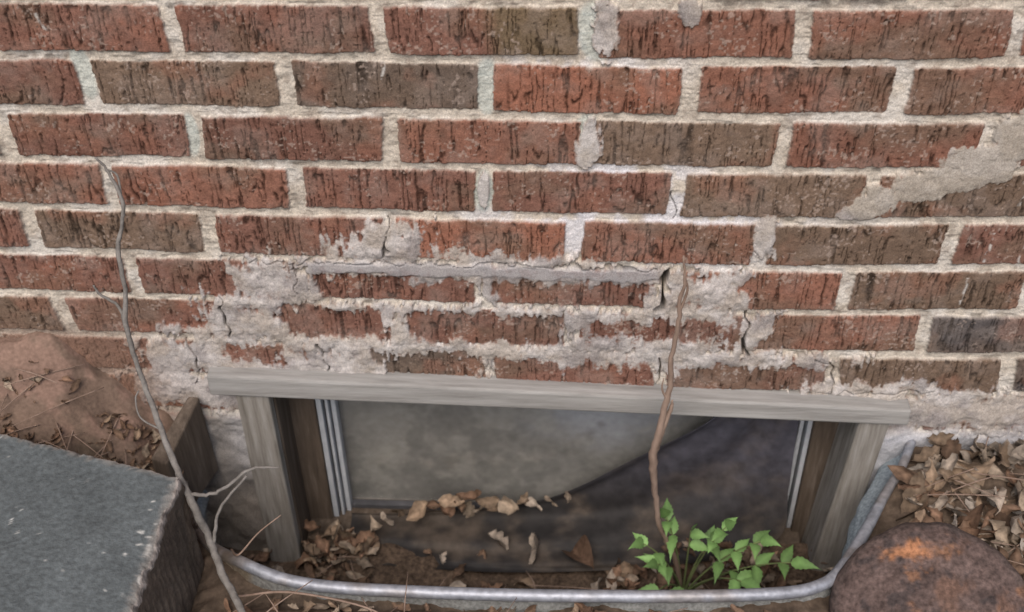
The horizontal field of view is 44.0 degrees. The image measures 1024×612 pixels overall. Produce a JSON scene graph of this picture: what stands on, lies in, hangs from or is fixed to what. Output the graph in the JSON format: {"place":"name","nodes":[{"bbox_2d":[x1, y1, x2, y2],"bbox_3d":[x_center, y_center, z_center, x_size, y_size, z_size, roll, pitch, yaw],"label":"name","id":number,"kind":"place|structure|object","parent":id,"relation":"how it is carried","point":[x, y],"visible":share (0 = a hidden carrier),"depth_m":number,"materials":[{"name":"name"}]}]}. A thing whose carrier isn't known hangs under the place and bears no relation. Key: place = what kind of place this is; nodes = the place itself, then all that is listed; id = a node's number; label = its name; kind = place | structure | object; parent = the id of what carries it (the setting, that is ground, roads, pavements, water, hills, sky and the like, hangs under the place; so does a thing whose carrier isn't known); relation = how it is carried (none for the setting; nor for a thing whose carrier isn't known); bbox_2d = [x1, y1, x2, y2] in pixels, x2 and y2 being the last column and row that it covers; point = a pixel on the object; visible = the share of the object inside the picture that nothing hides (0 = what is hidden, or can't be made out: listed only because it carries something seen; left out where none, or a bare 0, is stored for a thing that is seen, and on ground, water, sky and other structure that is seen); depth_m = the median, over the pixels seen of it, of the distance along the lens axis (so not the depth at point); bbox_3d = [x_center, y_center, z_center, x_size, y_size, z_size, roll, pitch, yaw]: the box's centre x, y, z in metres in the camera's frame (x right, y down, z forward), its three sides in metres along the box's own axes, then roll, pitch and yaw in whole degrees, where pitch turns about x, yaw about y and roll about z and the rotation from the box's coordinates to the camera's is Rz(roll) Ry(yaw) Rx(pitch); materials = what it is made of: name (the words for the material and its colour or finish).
{"place":"outdoors","nodes":[
{"label":"outdoors","id":0,"kind":"place"},
{"bbox_2d":[0,331,1023,611],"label":"ground","id":1,"kind":"structure","parent":0,"point":[42,351],"depth_m":1.59,"materials":[{"name":"soil"}]},
{"bbox_2d":[0,434,204,611],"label":"concrete block","id":2,"kind":"object","parent":1,"relation":"on","point":[83,533],"depth_m":1.40,"materials":[{"name":"grey concrete"}]},
{"bbox_2d":[152,397,217,500],"bbox_3d":[-0.431,0.199,1.663,0.025,0.144,0.096,13,44,15],"label":"wood plank","id":3,"kind":"object","parent":1,"relation":"on","point":[187,434],"visible":0.71,"depth_m":1.65,"materials":[{"name":"brown wood"}]},
{"bbox_2d":[93,157,278,611],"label":"dry vine","id":4,"kind":"object","parent":1,"relation":"on","point":[210,542],"visible":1,"depth_m":1.46,"materials":[{"name":"grey plant"}]},
{"bbox_2d":[0,360,799,611],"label":"leaf debris","id":5,"kind":"object","parent":1,"relation":"on","point":[309,605],"visible":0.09,"depth_m":1.59,"materials":[{"name":"brown plant"}]},
{"bbox_2d":[0,0,1023,550],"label":"brick wall","id":6,"kind":"structure","parent":1,"relation":"on","point":[824,196],"depth_m":1.42,"materials":[{"name":"red brick"}]},
{"bbox_2d":[0,364,1023,611],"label":"twigs","id":7,"kind":"object","parent":1,"relation":"on","point":[258,594],"visible":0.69,"depth_m":1.57,"materials":[{"name":"beige plant"}]},
{"bbox_2d":[186,439,915,611],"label":"window well","id":8,"kind":"object","parent":1,"relation":"on","point":[426,577],"depth_m":1.50,"materials":[{"name":"metal"}]},
{"bbox_2d":[236,396,302,561],"bbox_3d":[-0.334,0.252,1.763,0.047,0.389,0.019,1,42,2],"label":"jamb","id":9,"kind":"object","parent":8,"relation":"on","point":[264,447],"visible":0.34,"depth_m":1.74,"materials":[{"name":"grey wood"}]},
{"bbox_2d":[207,366,910,424],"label":"lintel","id":10,"kind":"structure","parent":9,"relation":"on","point":[429,388],"depth_m":1.60,"materials":[{"name":"grey wood"}]},
{"bbox_2d":[273,397,310,550],"bbox_3d":[-0.329,0.229,1.792,0.045,0.385,0.056,1,42,2],"label":"reveal","id":11,"kind":"object","parent":8,"relation":"on","point":[287,434],"visible":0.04,"depth_m":1.78,"materials":[{"name":"brown wood"}]},
{"bbox_2d":[246,489,832,589],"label":"fallen leaves","id":12,"kind":"object","parent":8,"relation":"on","point":[366,543],"visible":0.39,"depth_m":1.83,"materials":[{"name":"brown plant"}]},
{"bbox_2d":[306,499,799,564],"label":"sill","id":13,"kind":"structure","parent":8,"relation":"on","point":[788,536],"depth_m":1.90,"materials":[{"name":"brown wood"}]},
{"bbox_2d":[288,398,333,519],"bbox_3d":[-0.305,0.186,1.840,0.073,0.385,0.074,1,42,2],"label":"jamb","id":14,"kind":"object","parent":13,"relation":"on","point":[306,426],"visible":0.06,"depth_m":1.82,"materials":[{"name":"brown wood"}]},
{"bbox_2d":[315,399,340,516],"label":"track","id":15,"kind":"structure","parent":13,"relation":"on","point":[327,452],"depth_m":1.82,"materials":[{"name":"metal"}]},
{"bbox_2d":[323,400,341,509],"bbox_3d":[-0.259,0.198,1.832,0.004,0.284,0.014,1,42,2],"label":"track channel","id":16,"kind":"object","parent":13,"relation":"on","point":[332,454],"visible":0.21,"depth_m":1.84,"materials":[{"name":"silver metal"}]},
{"bbox_2d":[324,400,345,514],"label":"track","id":17,"kind":"structure","parent":13,"relation":"on","point":[335,452],"depth_m":1.83,"materials":[{"name":"metal"}]},
{"bbox_2d":[330,402,346,507],"bbox_3d":[-0.252,0.197,1.833,0.002,0.284,0.010,1,42,2],"label":"track channel","id":18,"kind":"object","parent":13,"relation":"on","point":[338,454],"visible":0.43,"depth_m":1.84,"materials":[{"name":"silver metal"}]},
{"bbox_2d":[330,400,352,510],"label":"track left back","id":19,"kind":"structure","parent":13,"relation":"on","point":[341,447],"depth_m":1.84,"materials":[{"name":"metal"}]},
{"bbox_2d":[352,499,497,510],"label":"track bottom","id":20,"kind":"structure","parent":13,"relation":"on","point":[382,504],"depth_m":1.92,"materials":[{"name":"grey metal"}]},
{"bbox_2d":[338,400,712,502],"bbox_3d":[0.083,0.201,1.835,0.760,0.299,0.001,1,42,2],"label":"backing panel","id":21,"kind":"object","parent":13,"relation":"on","point":[410,451],"visible":0.46,"depth_m":1.84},
{"bbox_2d":[788,420,803,498],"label":"track","id":22,"kind":"structure","parent":13,"relation":"on","point":[799,432],"depth_m":1.78,"materials":[{"name":"metal"}]},
{"bbox_2d":[786,421,812,527],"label":"track","id":23,"kind":"structure","parent":13,"relation":"on","point":[801,455],"depth_m":1.80,"materials":[{"name":"metal"}]},
{"bbox_2d":[791,421,838,542],"bbox_3d":[0.446,0.209,1.816,0.063,0.363,0.074,1,42,2],"label":"jamb","id":24,"kind":"object","parent":13,"relation":"on","point":[822,437],"visible":0.06,"depth_m":1.79,"materials":[{"name":"brown wood"}]},
{"bbox_2d":[347,417,798,571],"bbox_3d":[0.075,0.254,1.777,0.638,0.272,0.104,0,42,1],"label":"black plastic sheet","id":25,"kind":"object","parent":8,"relation":"on","point":[715,471],"visible":0.84,"depth_m":1.83,"materials":[{"name":"black plastic"}]},
{"bbox_2d":[648,255,688,587],"bbox_3d":[0.207,0.180,1.584,0.079,0.643,0.012,-15,44,-15],"label":"dead stalk","id":26,"kind":"object","parent":8,"relation":"in","point":[664,418],"visible":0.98,"depth_m":1.53,"materials":[{"name":"beige plant"}]},
{"bbox_2d":[629,499,820,589],"bbox_3d":[0.274,0.369,1.687,0.249,0.222,0.148,15,44,17],"label":"green plant","id":27,"kind":"object","parent":8,"relation":"on","point":[713,536],"visible":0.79,"depth_m":1.69,"materials":[{"name":"green plant"}]},
{"bbox_2d":[801,422,853,556],"bbox_3d":[0.459,0.252,1.767,0.062,0.364,0.056,1,42,2],"label":"reveal","id":28,"kind":"object","parent":8,"relation":"on","point":[836,455],"visible":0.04,"depth_m":1.76,"materials":[{"name":"brown wood"}]},
{"bbox_2d":[808,423,888,571],"bbox_3d":[0.454,0.277,1.738,0.061,0.365,0.019,1,42,2],"label":"jamb","id":29,"kind":"object","parent":8,"relation":"on","point":[861,454],"visible":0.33,"depth_m":1.70,"materials":[{"name":"grey wood"}]},
{"bbox_2d":[829,522,1023,611],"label":"rusty metal lid","id":30,"kind":"object","parent":1,"relation":"on","point":[923,567],"visible":1,"depth_m":1.44,"materials":[{"name":"metal"}]},
{"bbox_2d":[887,432,1023,574],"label":"leaf litter","id":31,"kind":"object","parent":1,"relation":"on","point":[1002,526],"visible":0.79,"depth_m":1.58,"materials":[{"name":"brown plant"}]}
]}

